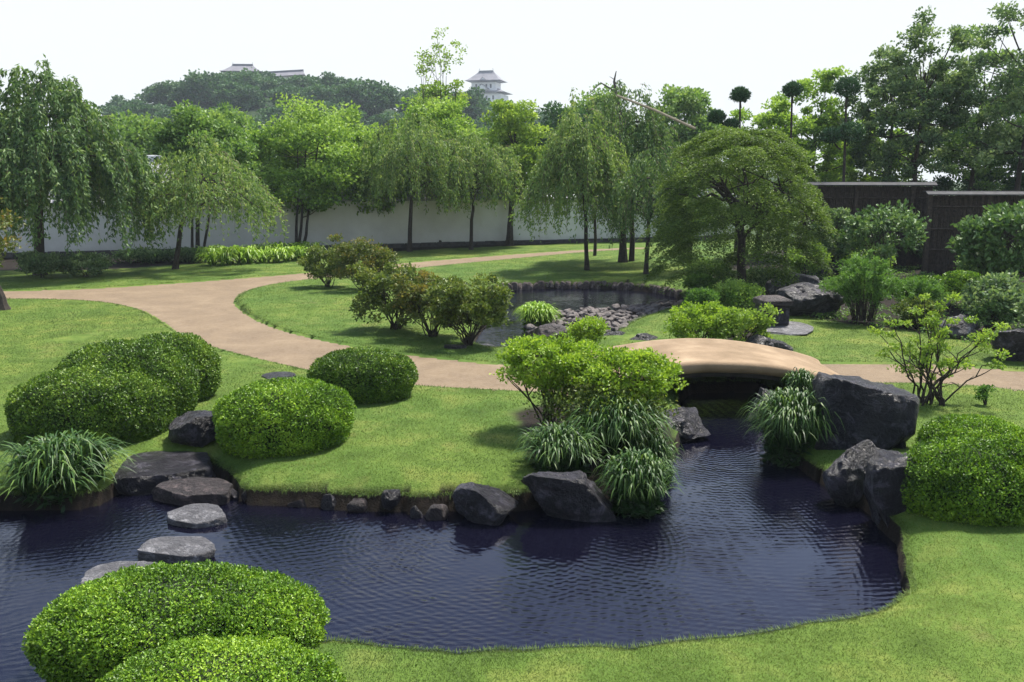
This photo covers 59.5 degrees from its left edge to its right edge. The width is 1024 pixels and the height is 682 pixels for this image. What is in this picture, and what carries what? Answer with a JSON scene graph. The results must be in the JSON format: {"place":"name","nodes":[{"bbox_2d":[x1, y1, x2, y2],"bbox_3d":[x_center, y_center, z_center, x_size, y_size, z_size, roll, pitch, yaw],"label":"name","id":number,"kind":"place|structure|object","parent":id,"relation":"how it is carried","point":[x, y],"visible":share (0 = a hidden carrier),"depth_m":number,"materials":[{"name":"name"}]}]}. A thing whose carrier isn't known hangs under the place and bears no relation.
{"place":"outdoors","nodes":[
{"label":"outdoors","id":0,"kind":"place"},
{"bbox_2d":[4,248,643,391],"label":"path","id":1,"kind":"structure","parent":0,"point":[208,312],"depth_m":22.79,"materials":[{"name":"gravel"}]},
{"bbox_2d":[0,391,901,681],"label":"pond water","id":2,"kind":"structure","parent":0,"point":[740,535],"depth_m":9.32,"materials":[{"name":"blue liquid"}]},
{"bbox_2d":[80,561,157,584],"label":"stepping stone","id":3,"kind":"object","parent":2,"relation":"in","point":[98,571],"visible":0.29,"depth_m":8.86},
{"bbox_2d":[137,536,215,563],"bbox_3d":[-3.508,2.313,9.444,0.818,0.380,0.468,0,10,0],"label":"stepping stone","id":4,"kind":"object","parent":2,"relation":"in","point":[176,549],"visible":0.67,"depth_m":9.32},
{"bbox_2d":[152,477,233,505],"bbox_3d":[-3.950,1.978,11.079,1.002,0.450,0.514,0,10,0],"label":"stepping stone","id":5,"kind":"object","parent":2,"relation":"in","point":[193,490],"visible":0.64,"depth_m":10.93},
{"bbox_2d":[167,503,226,527],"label":"stepping stone","id":6,"kind":"object","parent":2,"relation":"in","point":[203,515],"visible":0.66,"depth_m":10.29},
{"bbox_2d":[149,98,787,191],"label":"hill","id":7,"kind":"structure","parent":0,"point":[252,111],"depth_m":213.25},
{"bbox_2d":[98,99,156,123],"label":"hill tree","id":8,"kind":"object","parent":7,"relation":"on","point":[139,107],"visible":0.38,"depth_m":191.27,"materials":[{"name":"green plant"}]},
{"bbox_2d":[140,80,199,106],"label":"hill tree","id":9,"kind":"object","parent":7,"relation":"on","point":[169,94],"visible":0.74,"depth_m":217.00,"materials":[{"name":"green plant"}]},
{"bbox_2d":[172,68,239,104],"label":"hill tree","id":10,"kind":"object","parent":7,"relation":"on","point":[196,83],"visible":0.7,"depth_m":213.60,"materials":[{"name":"green plant"}]},
{"bbox_2d":[204,81,270,110],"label":"hill tree","id":11,"kind":"object","parent":7,"relation":"on","point":[246,97],"visible":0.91,"depth_m":209.97,"materials":[{"name":"green plant"}]},
{"bbox_2d":[290,82,358,108],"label":"hill tree","id":12,"kind":"object","parent":7,"relation":"on","point":[319,91],"visible":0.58,"depth_m":207.57,"materials":[{"name":"green plant"}]},
{"bbox_2d":[338,77,404,116],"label":"hill tree","id":13,"kind":"object","parent":7,"relation":"on","point":[373,99],"visible":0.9,"depth_m":209.71,"materials":[{"name":"green plant"}]},
{"bbox_2d":[441,86,494,123],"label":"hill tree","id":14,"kind":"object","parent":7,"relation":"on","point":[479,105],"visible":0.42,"depth_m":210.32,"materials":[{"name":"green plant"}]},
{"bbox_2d":[0,182,1023,681],"bbox_3d":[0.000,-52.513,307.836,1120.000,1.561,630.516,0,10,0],"label":"ground","id":15,"kind":"structure","parent":0,"point":[422,502],"depth_m":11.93,"materials":[{"name":"plant"}]},
{"bbox_2d":[0,196,30,309],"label":"garden tree","id":16,"kind":"object","parent":15,"relation":"on","point":[4,304],"visible":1,"depth_m":24.68,"materials":[{"name":"green plant"}]},
{"bbox_2d":[13,250,65,277],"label":"shrub","id":17,"kind":"object","parent":15,"relation":"on","point":[26,263],"visible":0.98,"depth_m":31.93,"materials":[{"name":"green plant"}]},
{"bbox_2d":[0,428,142,512],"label":"strap leaf clump","id":18,"kind":"object","parent":15,"relation":"on","point":[47,465],"visible":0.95,"depth_m":10.72,"materials":[{"name":"plant"}]},
{"bbox_2d":[0,54,171,274],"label":"weeping tree","id":19,"kind":"object","parent":15,"relation":"on","point":[85,160],"visible":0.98,"depth_m":31.33,"materials":[{"name":"green plant"}]},
{"bbox_2d":[57,251,116,276],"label":"shrub","id":20,"kind":"object","parent":15,"relation":"on","point":[95,263],"visible":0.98,"depth_m":32.27,"materials":[{"name":"green plant"}]},
{"bbox_2d":[3,331,222,445],"bbox_3d":[-5.971,0.622,13.660,2.408,1.303,3.595,0,10,0],"label":"clipped bush","id":21,"kind":"object","parent":15,"relation":"on","point":[135,390],"visible":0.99,"depth_m":12.54,"materials":[{"name":"green plant"}]},
{"bbox_2d":[110,246,167,263],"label":"shrub","id":22,"kind":"object","parent":15,"relation":"on","point":[141,255],"visible":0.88,"depth_m":37.73,"materials":[{"name":"green plant"}]},
{"bbox_2d":[104,109,180,161],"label":"background tree","id":23,"kind":"object","parent":15,"relation":"on","point":[135,131],"visible":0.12,"depth_m":53.43,"materials":[{"name":"green plant"}]},
{"bbox_2d":[114,451,215,495],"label":"stone slab","id":24,"kind":"structure","parent":15,"relation":"on","point":[149,473],"depth_m":11.49,"materials":[{"name":"stone"}]},
{"bbox_2d":[21,559,330,681],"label":"clipped bush","id":25,"kind":"object","parent":15,"relation":"on","point":[94,629],"visible":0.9,"depth_m":6.85,"materials":[{"name":"green plant"}]},
{"bbox_2d":[168,410,215,446],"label":"lawn rock","id":26,"kind":"object","parent":15,"relation":"on","point":[193,428],"visible":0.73,"depth_m":12.29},
{"bbox_2d":[139,99,262,259],"bbox_3d":[-13.314,-6.918,38.976,5.014,6.956,3.982,0,10,0],"label":"garden tree","id":27,"kind":"object","parent":15,"relation":"on","point":[178,132],"visible":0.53,"depth_m":38.17,"materials":[{"name":"green plant"}]},
{"bbox_2d":[124,134,289,268],"bbox_3d":[-11.929,-5.364,35.019,6.434,5.338,5.738,0,10,0],"label":"weeping tree","id":28,"kind":"object","parent":15,"relation":"on","point":[180,188],"visible":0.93,"depth_m":34.01,"materials":[{"name":"green plant"}]},
{"bbox_2d":[95,633,347,681],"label":"clipped bush","id":29,"kind":"object","parent":15,"relation":"on","point":[250,658],"visible":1,"depth_m":6.15,"materials":[{"name":"green plant"}]},
{"bbox_2d":[192,102,279,188],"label":"background tree","id":30,"kind":"object","parent":15,"relation":"on","point":[241,119],"visible":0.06,"depth_m":55.76,"materials":[{"name":"green plant"}]},
{"bbox_2d":[211,375,357,458],"bbox_3d":[-3.146,0.981,12.352,1.993,0.956,1.715,0,10,0],"label":"clipped bush","id":31,"kind":"object","parent":15,"relation":"on","point":[279,416],"visible":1,"depth_m":11.79,"materials":[{"name":"green plant"}]},
{"bbox_2d":[241,89,372,244],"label":"garden tree","id":32,"kind":"object","parent":15,"relation":"on","point":[321,181],"visible":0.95,"depth_m":42.24,"materials":[{"name":"green plant"}]},
{"bbox_2d":[296,243,354,286],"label":"spreading shrub","id":33,"kind":"object","parent":15,"relation":"on","point":[313,264],"visible":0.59,"depth_m":28.79,"materials":[{"name":"green plant"}]},
{"bbox_2d":[283,100,391,188],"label":"background tree","id":34,"kind":"object","parent":15,"relation":"on","point":[349,114],"visible":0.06,"depth_m":55.92,"materials":[{"name":"green plant"}]},
{"bbox_2d":[306,346,419,403],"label":"clipped bush","id":35,"kind":"object","parent":15,"relation":"on","point":[368,374],"visible":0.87,"depth_m":14.44,"materials":[{"name":"green plant"}]},
{"bbox_2d":[327,233,403,288],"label":"spreading shrub","id":36,"kind":"object","parent":15,"relation":"on","point":[377,255],"visible":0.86,"depth_m":27.58,"materials":[{"name":"green plant"}]},
{"bbox_2d":[0,188,736,257],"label":"garden wall","id":37,"kind":"structure","parent":15,"relation":"on","point":[431,228],"depth_m":45.54,"materials":[{"name":"white paint"}]},
{"bbox_2d":[335,128,409,215],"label":"garden tree","id":38,"kind":"object","parent":15,"relation":"on","point":[359,137],"visible":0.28,"depth_m":44.75,"materials":[{"name":"green plant"}]},
{"bbox_2d":[345,261,429,329],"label":"spreading shrub","id":39,"kind":"object","parent":15,"relation":"on","point":[373,291],"visible":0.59,"depth_m":20.98,"materials":[{"name":"green plant"}]},
{"bbox_2d":[357,112,476,251],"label":"weeping tree","id":40,"kind":"object","parent":15,"relation":"on","point":[419,163],"visible":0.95,"depth_m":42.03,"materials":[{"name":"green plant"}]},
{"bbox_2d":[387,269,473,336],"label":"spreading shrub","id":41,"kind":"object","parent":15,"relation":"on","point":[407,298],"visible":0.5,"depth_m":20.11,"materials":[{"name":"green plant"}]},
{"bbox_2d":[389,80,482,188],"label":"background tree","id":42,"kind":"object","parent":15,"relation":"on","point":[465,124],"visible":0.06,"depth_m":54.03,"materials":[{"name":"green plant"}]},
{"bbox_2d":[410,27,471,132],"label":"sparse tree","id":43,"kind":"object","parent":15,"relation":"on","point":[457,82],"visible":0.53,"depth_m":51.72,"materials":[{"name":"green plant"}]},
{"bbox_2d":[400,95,485,241],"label":"garden tree","id":44,"kind":"object","parent":15,"relation":"on","point":[442,112],"visible":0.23,"depth_m":45.53,"materials":[{"name":"green plant"}]},
{"bbox_2d":[421,272,514,345],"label":"spreading shrub","id":45,"kind":"object","parent":15,"relation":"on","point":[450,296],"visible":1,"depth_m":19.04,"materials":[{"name":"green plant"}]},
{"bbox_2d":[422,129,525,249],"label":"weeping tree","id":46,"kind":"object","parent":15,"relation":"on","point":[493,159],"visible":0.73,"depth_m":43.46,"materials":[{"name":"green plant"}]},
{"bbox_2d":[452,482,518,525],"bbox_3d":[-0.306,1.946,10.494,0.740,0.624,0.503,6,12,29],"label":"bank rock","id":47,"kind":"object","parent":15,"relation":"on","point":[482,504],"visible":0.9,"depth_m":10.31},
{"bbox_2d":[479,98,552,245],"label":"garden tree","id":48,"kind":"object","parent":15,"relation":"on","point":[522,138],"visible":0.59,"depth_m":46.13,"materials":[{"name":"green plant"}]},
{"bbox_2d":[489,331,604,425],"bbox_3d":[0.524,0.586,12.791,1.689,1.483,1.496,0,10,0],"label":"leafy shrub","id":49,"kind":"object","parent":15,"relation":"on","point":[556,358],"visible":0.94,"depth_m":12.49,"materials":[{"name":"green plant"}]},
{"bbox_2d":[513,420,610,475],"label":"strap leaf clump","id":50,"kind":"object","parent":15,"relation":"on","point":[557,448],"visible":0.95,"depth_m":11.04,"materials":[{"name":"plant"}]},
{"bbox_2d":[533,100,596,152],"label":"background tree","id":51,"kind":"object","parent":15,"relation":"on","point":[554,113],"visible":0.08,"depth_m":61.54,"materials":[{"name":"green plant"}]},
{"bbox_2d":[521,470,615,521],"bbox_3d":[0.676,1.871,10.569,1.150,0.744,0.632,0,10,0],"label":"bank rock","id":52,"kind":"object","parent":15,"relation":"on","point":[574,495],"visible":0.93,"depth_m":10.32,"materials":[{"name":"stone"}]},
{"bbox_2d":[506,87,643,269],"bbox_3d":[2.554,-6.107,34.408,4.671,6.998,4.642,-7,13,-34],"label":"weeping tree","id":53,"kind":"object","parent":15,"relation":"on","point":[553,168],"visible":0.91,"depth_m":33.44,"materials":[{"name":"green plant"}]},
{"bbox_2d":[564,314,610,345],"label":"leafy shrub","id":54,"kind":"object","parent":15,"relation":"on","point":[596,329],"visible":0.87,"depth_m":17.81,"materials":[{"name":"green plant"}]},
{"bbox_2d":[522,371,680,432],"bbox_3d":[1.216,0.919,12.391,2.164,1.140,1.939,0,10,0],"label":"leafy shrub","id":55,"kind":"object","parent":15,"relation":"on","point":[565,397],"visible":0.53,"depth_m":12.10,"materials":[{"name":"green plant"}]},
{"bbox_2d":[565,82,637,170],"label":"background tree","id":56,"kind":"object","parent":15,"relation":"on","point":[597,96],"visible":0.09,"depth_m":67.27,"materials":[{"name":"green plant"}]},
{"bbox_2d":[556,392,679,461],"bbox_3d":[1.384,1.196,11.846,1.775,1.027,1.644,0,10,0],"label":"strap leaf clump","id":57,"kind":"object","parent":15,"relation":"on","point":[624,428],"visible":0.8,"depth_m":11.51,"materials":[{"name":"plant"}]},
{"bbox_2d":[554,79,687,262],"bbox_3d":[4.503,-7.027,37.537,5.733,7.650,5.153,-4,11,-21],"label":"weeping tree","id":58,"kind":"object","parent":15,"relation":"on","point":[646,134],"visible":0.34,"depth_m":36.50,"materials":[{"name":"green plant"}]},
{"bbox_2d":[564,344,688,407],"bbox_3d":[1.520,0.730,12.446,1.740,1.385,1.474,0,10,0],"label":"leafy shrub","id":59,"kind":"object","parent":15,"relation":"on","point":[647,362],"visible":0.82,"depth_m":12.05,"materials":[{"name":"green plant"}]},
{"bbox_2d":[589,447,682,518],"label":"strap leaf clump","id":60,"kind":"object","parent":15,"relation":"on","point":[636,484],"visible":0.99,"depth_m":10.49,"materials":[{"name":"plant"}]},
{"bbox_2d":[596,145,709,273],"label":"weeping tree","id":61,"kind":"object","parent":15,"relation":"on","point":[650,196],"visible":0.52,"depth_m":32.74,"materials":[{"name":"green plant"}]},
{"bbox_2d":[623,428,685,483],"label":"strap leaf clump","id":62,"kind":"object","parent":15,"relation":"on","point":[659,447],"visible":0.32,"depth_m":11.57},
{"bbox_2d":[659,407,710,442],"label":"bank rock","id":63,"kind":"object","parent":15,"relation":"on","point":[689,426],"visible":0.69,"depth_m":13.48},
{"bbox_2d":[648,84,729,184],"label":"background tree","id":64,"kind":"object","parent":15,"relation":"on","point":[689,102],"visible":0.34,"depth_m":57.28,"materials":[{"name":"green plant"}]},
{"bbox_2d":[661,299,737,338],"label":"leafy shrub","id":65,"kind":"object","parent":15,"relation":"on","point":[698,320],"visible":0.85,"depth_m":19.00,"materials":[{"name":"green plant"}]},
{"bbox_2d":[571,338,839,395],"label":"arched bridge","id":66,"kind":"structure","parent":15,"relation":"on","point":[703,357],"depth_m":15.76,"materials":[{"name":"stone"}]},
{"bbox_2d":[679,257,735,288],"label":"leafy shrub","id":67,"kind":"object","parent":15,"relation":"on","point":[717,269],"visible":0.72,"depth_m":28.55,"materials":[{"name":"green plant"}]},
{"bbox_2d":[706,86,751,263],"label":"ball clipped pine","id":68,"kind":"object","parent":15,"relation":"on","point":[739,94],"visible":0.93,"depth_m":35.76,"materials":[{"name":"green plant"}]},
{"bbox_2d":[636,125,840,293],"bbox_3d":[6.573,-3.771,26.718,5.792,5.182,5.685,7,12,33],"label":"domed maple","id":69,"kind":"object","parent":15,"relation":"on","point":[740,213],"visible":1,"depth_m":25.61,"materials":[{"name":"green plant"}]},
{"bbox_2d":[712,276,765,310],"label":"leafy shrub","id":70,"kind":"object","parent":15,"relation":"on","point":[734,292],"visible":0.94,"depth_m":23.90,"materials":[{"name":"green plant"}]},
{"bbox_2d":[711,302,782,341],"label":"leafy shrub","id":71,"kind":"object","parent":15,"relation":"on","point":[754,321],"visible":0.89,"depth_m":18.76,"materials":[{"name":"green plant"}]},
{"bbox_2d":[721,97,822,258],"bbox_3d":[11.396,-7.105,39.448,4.676,7.146,3.691,0,10,0],"label":"woodland tree","id":72,"kind":"object","parent":15,"relation":"on","point":[767,120],"visible":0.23,"depth_m":38.62,"materials":[{"name":"green plant"}]},
{"bbox_2d":[764,321,813,335],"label":"flat stone","id":73,"kind":"object","parent":15,"relation":"on","point":[796,328],"visible":0.51,"depth_m":21.15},
{"bbox_2d":[753,295,792,325],"bbox_3d":[6.347,-0.758,21.859,0.719,0.680,0.719,-1,10,-7],"label":"stone post","id":74,"kind":"object","parent":73,"relation":"on","point":[779,302],"visible":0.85,"depth_m":21.58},
{"bbox_2d":[735,386,844,467],"bbox_3d":[3.968,1.209,12.510,1.613,1.156,1.580,0,10,0],"label":"strap leaf clump","id":75,"kind":"object","parent":15,"relation":"on","point":[787,419],"visible":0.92,"depth_m":12.26,"materials":[{"name":"plant"}]},
{"bbox_2d":[784,241,832,275],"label":"leafy shrub","id":76,"kind":"object","parent":15,"relation":"on","point":[798,262],"visible":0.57,"depth_m":30.18,"materials":[{"name":"green plant"}]},
{"bbox_2d":[774,282,843,315],"bbox_3d":[7.874,-1.070,23.619,1.849,0.978,1.294,0,10,0],"label":"boulder","id":77,"kind":"object","parent":15,"relation":"on","point":[807,298],"visible":0.69,"depth_m":23.18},
{"bbox_2d":[769,65,874,193],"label":"woodland tree","id":78,"kind":"object","parent":15,"relation":"on","point":[829,116],"visible":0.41,"depth_m":40.19,"materials":[{"name":"green plant"}]},
{"bbox_2d":[808,205,856,262],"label":"broadleaf shrub","id":79,"kind":"object","parent":15,"relation":"on","point":[838,214],"visible":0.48,"depth_m":31.30,"materials":[{"name":"green plant"}]},
{"bbox_2d":[818,75,867,181],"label":"ball clipped pine","id":80,"kind":"object","parent":15,"relation":"on","point":[842,132],"visible":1,"depth_m":33.84,"materials":[{"name":"green plant"}]},
{"bbox_2d":[822,439,880,506],"bbox_3d":[4.167,1.681,10.950,0.780,0.981,0.475,-3,11,-16],"label":"bank rock","id":81,"kind":"object","parent":15,"relation":"on","point":[844,475],"visible":0.65,"depth_m":10.75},
{"bbox_2d":[818,248,910,321],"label":"feathery shrub","id":82,"kind":"object","parent":15,"relation":"on","point":[860,280],"visible":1,"depth_m":22.08,"materials":[{"name":"green plant"}]},
{"bbox_2d":[812,372,919,449],"bbox_3d":[4.787,1.227,12.388,1.304,1.553,1.239,0,10,0],"label":"boulder","id":83,"kind":"object","parent":15,"relation":"on","point":[881,416],"visible":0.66,"depth_m":11.89,"materials":[{"name":"stone"}]},
{"bbox_2d":[797,182,937,270],"bbox_3d":[12.761,-4.154,32.565,4.708,3.215,0.540,2,11,10],"label":"brush fence","id":84,"kind":"object","parent":15,"relation":"on","point":[853,196],"visible":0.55,"depth_m":32.34,"materials":[{"name":"grey wood"}]},
{"bbox_2d":[711,264,1023,341],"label":"ground cover","id":85,"kind":"object","parent":15,"relation":"on","point":[883,307],"visible":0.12,"depth_m":23.49,"materials":[{"name":"green plant"}]},
{"bbox_2d":[818,111,922,186],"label":"woodland tree","id":86,"kind":"object","parent":15,"relation":"on","point":[895,168],"visible":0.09,"depth_m":44.36,"materials":[{"name":"green plant"}]},
{"bbox_2d":[832,198,931,276],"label":"broadleaf shrub","id":87,"kind":"object","parent":15,"relation":"on","point":[858,226],"visible":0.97,"depth_m":28.12,"materials":[{"name":"green plant"}]},
{"bbox_2d":[832,43,939,181],"bbox_3d":[16.475,-8.106,39.142,4.275,9.217,3.932,-6,12,-29],"label":"woodland tree","id":88,"kind":"object","parent":15,"relation":"on","point":[874,70],"visible":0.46,"depth_m":38.80,"materials":[{"name":"green plant"}]},
{"bbox_2d":[863,449,919,527],"bbox_3d":[4.362,1.777,10.161,0.700,1.077,0.560,0,10,0],"label":"bank rock","id":89,"kind":"object","parent":15,"relation":"on","point":[886,475],"visible":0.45,"depth_m":9.93,"materials":[{"name":"stone"}]},
{"bbox_2d":[889,296,943,328],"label":"leafy shrub","id":90,"kind":"object","parent":15,"relation":"on","point":[902,307],"visible":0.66,"depth_m":21.41,"materials":[{"name":"green plant"}]},
{"bbox_2d":[858,5,979,190],"bbox_3d":[16.489,-8.183,36.283,3.974,10.403,4.209,-5,12,-27],"label":"woodland tree","id":91,"kind":"object","parent":15,"relation":"on","point":[939,68],"visible":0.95,"depth_m":35.52,"materials":[{"name":"green plant"}]},
{"bbox_2d":[889,276,950,302],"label":"feathery shrub","id":92,"kind":"object","parent":15,"relation":"on","point":[916,287],"visible":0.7,"depth_m":21.97,"materials":[{"name":"green plant"}]},
{"bbox_2d":[867,291,1014,405],"bbox_3d":[6.737,0.147,14.241,2.180,1.852,1.285,0,10,0],"label":"sparse shrub","id":93,"kind":"object","parent":15,"relation":"on","point":[937,348],"visible":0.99,"depth_m":14.29,"materials":[{"name":"green plant"}]},
{"bbox_2d":[900,413,1023,526],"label":"clipped bush","id":94,"kind":"object","parent":15,"relation":"on","point":[969,468],"visible":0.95,"depth_m":9.52,"materials":[{"name":"green plant"}]},
{"bbox_2d":[921,191,1023,272],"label":"brush fence","id":95,"kind":"object","parent":15,"relation":"on","point":[943,212],"visible":0.55,"depth_m":30.42,"materials":[{"name":"grey wood"}]},
{"bbox_2d":[921,86,1023,195],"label":"woodland tree","id":96,"kind":"object","parent":15,"relation":"on","point":[944,183],"visible":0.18,"depth_m":44.81,"materials":[{"name":"green plant"}]},
{"bbox_2d":[925,24,1023,195],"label":"woodland tree","id":97,"kind":"object","parent":15,"relation":"on","point":[957,143],"visible":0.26,"depth_m":40.89,"materials":[{"name":"green plant"}]},
{"bbox_2d":[928,0,1023,195],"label":"woodland tree","id":98,"kind":"object","parent":15,"relation":"on","point":[1009,132],"visible":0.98,"depth_m":34.85,"materials":[{"name":"green plant"}]},
{"bbox_2d":[945,199,1023,277],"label":"broadleaf shrub","id":99,"kind":"object","parent":15,"relation":"on","point":[973,247],"visible":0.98,"depth_m":23.71,"materials":[{"name":"green plant"}]},
{"bbox_2d":[958,270,1023,328],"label":"broadleaf shrub","id":100,"kind":"object","parent":15,"relation":"on","point":[1003,289],"visible":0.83,"depth_m":20.38,"materials":[{"name":"green plant"}]},
{"bbox_2d":[969,301,1015,330],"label":"leafy shrub","id":101,"kind":"object","parent":15,"relation":"on","point":[1003,317],"visible":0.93,"depth_m":20.04,"materials":[{"name":"green plant"}]},
{"bbox_2d":[989,328,1023,361],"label":"boulder","id":102,"kind":"object","parent":15,"relation":"on","point":[1012,341],"visible":0.69,"depth_m":17.65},
{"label":"shoal","id":103,"kind":"structure","parent":15,"relation":"on","visible":0},
{"bbox_2d":[511,301,564,331],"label":"strap leaf clump","id":104,"kind":"object","parent":103,"relation":"on","point":[534,312],"visible":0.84,"depth_m":22.69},
{"bbox_2d":[0,0,1023,181],"label":"sky","id":105,"kind":"structure","parent":0,"point":[543,49],"materials":[{"name":"white"}]},
{"bbox_2d":[475,289,678,346],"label":"pond water","id":106,"kind":"structure","parent":0,"point":[564,299],"depth_m":28.81,"materials":[{"name":"black liquid"}]},
{"bbox_2d":[822,364,1023,390],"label":"path","id":107,"kind":"structure","parent":0,"point":[998,378],"depth_m":16.63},
{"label":"hill","id":108,"kind":"structure","parent":0,"visible":0},
{"bbox_2d":[464,69,512,101],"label":"castle keep","id":109,"kind":"structure","parent":108,"relation":"on","point":[488,81],"depth_m":516.21,"materials":[{"name":"paint"}]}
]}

